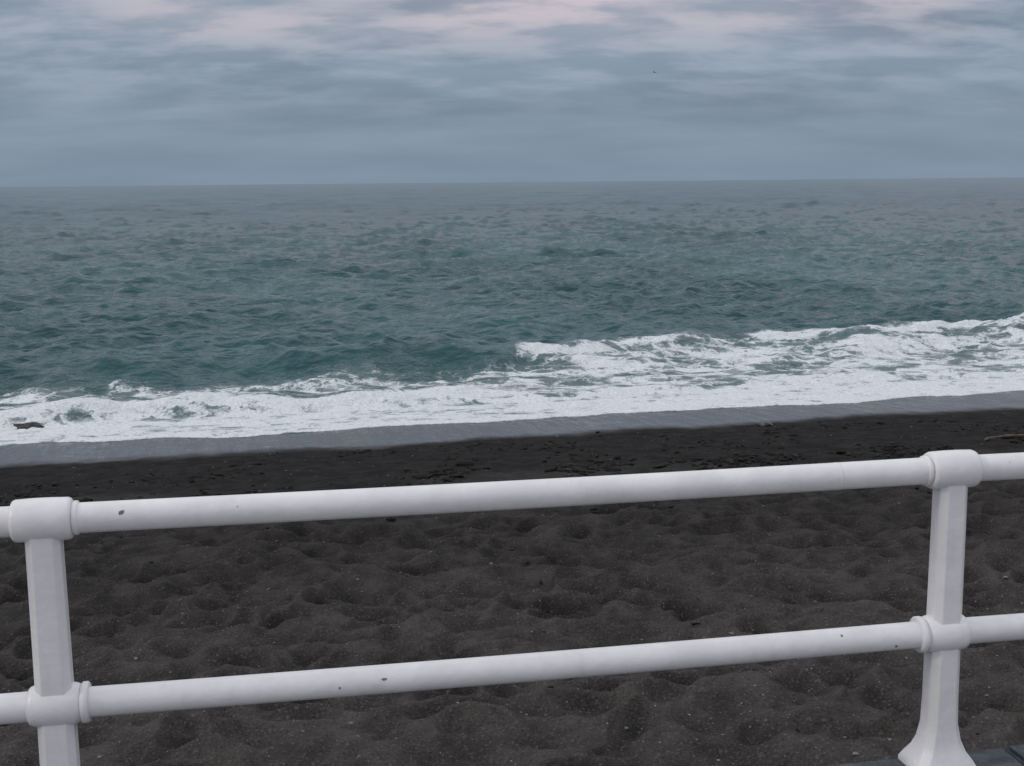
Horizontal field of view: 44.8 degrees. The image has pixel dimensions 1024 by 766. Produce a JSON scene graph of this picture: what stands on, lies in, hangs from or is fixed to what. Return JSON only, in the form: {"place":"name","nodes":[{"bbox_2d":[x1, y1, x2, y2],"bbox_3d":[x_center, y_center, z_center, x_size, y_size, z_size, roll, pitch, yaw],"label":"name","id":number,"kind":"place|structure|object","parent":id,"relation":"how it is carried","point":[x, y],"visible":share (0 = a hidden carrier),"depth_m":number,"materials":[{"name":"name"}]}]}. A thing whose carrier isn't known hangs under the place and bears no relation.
{"place":"outdoors","nodes":[
{"label":"outdoors","id":0,"kind":"place"},
{"bbox_2d":[0,391,1023,765],"bbox_3d":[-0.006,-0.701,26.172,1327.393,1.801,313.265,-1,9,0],"label":"beach","id":1,"kind":"structure","parent":0,"point":[834,553],"depth_m":9.24,"materials":[{"name":"black sand"}]},
{"bbox_2d":[0,417,1023,734],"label":"seaweed","id":2,"kind":"object","parent":1,"relation":"on","point":[742,457],"visible":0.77,"depth_m":15.01,"materials":[{"name":"black plant"}]},
{"bbox_2d":[1,410,1022,765],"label":"pebbles","id":3,"kind":"object","parent":1,"relation":"on","point":[521,620],"visible":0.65,"depth_m":8.96,"materials":[{"name":"grey stone"}]},
{"bbox_2d":[757,422,772,426],"bbox_3d":[3.756,0.617,18.441,0.233,0.075,0.118,2,9,14],"label":"pale stone","id":4,"kind":"object","parent":1,"relation":"on","point":[765,424],"visible":1,"depth_m":18.41,"materials":[{"name":"grey stone"}]},
{"bbox_2d":[985,434,1023,440],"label":"driftwood","id":5,"kind":"object","parent":1,"relation":"on","point":[1001,436],"visible":1,"depth_m":16.21,"materials":[{"name":"wood"}]},
{"bbox_2d":[0,177,1023,445],"bbox_3d":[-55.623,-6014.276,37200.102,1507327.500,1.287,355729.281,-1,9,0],"label":"sea","id":6,"kind":"structure","parent":0,"point":[190,311],"depth_m":41.16,"materials":[{"name":"liquid"}]},
{"bbox_2d":[13,422,44,428],"bbox_3d":[-8.007,0.715,20.576,0.536,0.142,0.226,-1,9,0],"label":"rock","id":7,"kind":"object","parent":6,"relation":"on","point":[27,425],"visible":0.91,"depth_m":20.52,"materials":[{"name":"grey stone"}]},
{"bbox_2d":[0,0,1023,186],"label":"sky","id":8,"kind":"structure","parent":0,"point":[93,92],"materials":[{"name":"grey"}]},
{"bbox_2d":[829,745,1023,765],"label":"promenade","id":9,"kind":"structure","parent":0,"point":[1012,755],"depth_m":3.83,"materials":[{"name":"concrete"}]},
{"bbox_2d":[0,450,1023,765],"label":"railing","id":10,"kind":"object","parent":9,"relation":"on","point":[54,704],"visible":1,"depth_m":3.42,"materials":[{"name":"white metal"}]}
]}

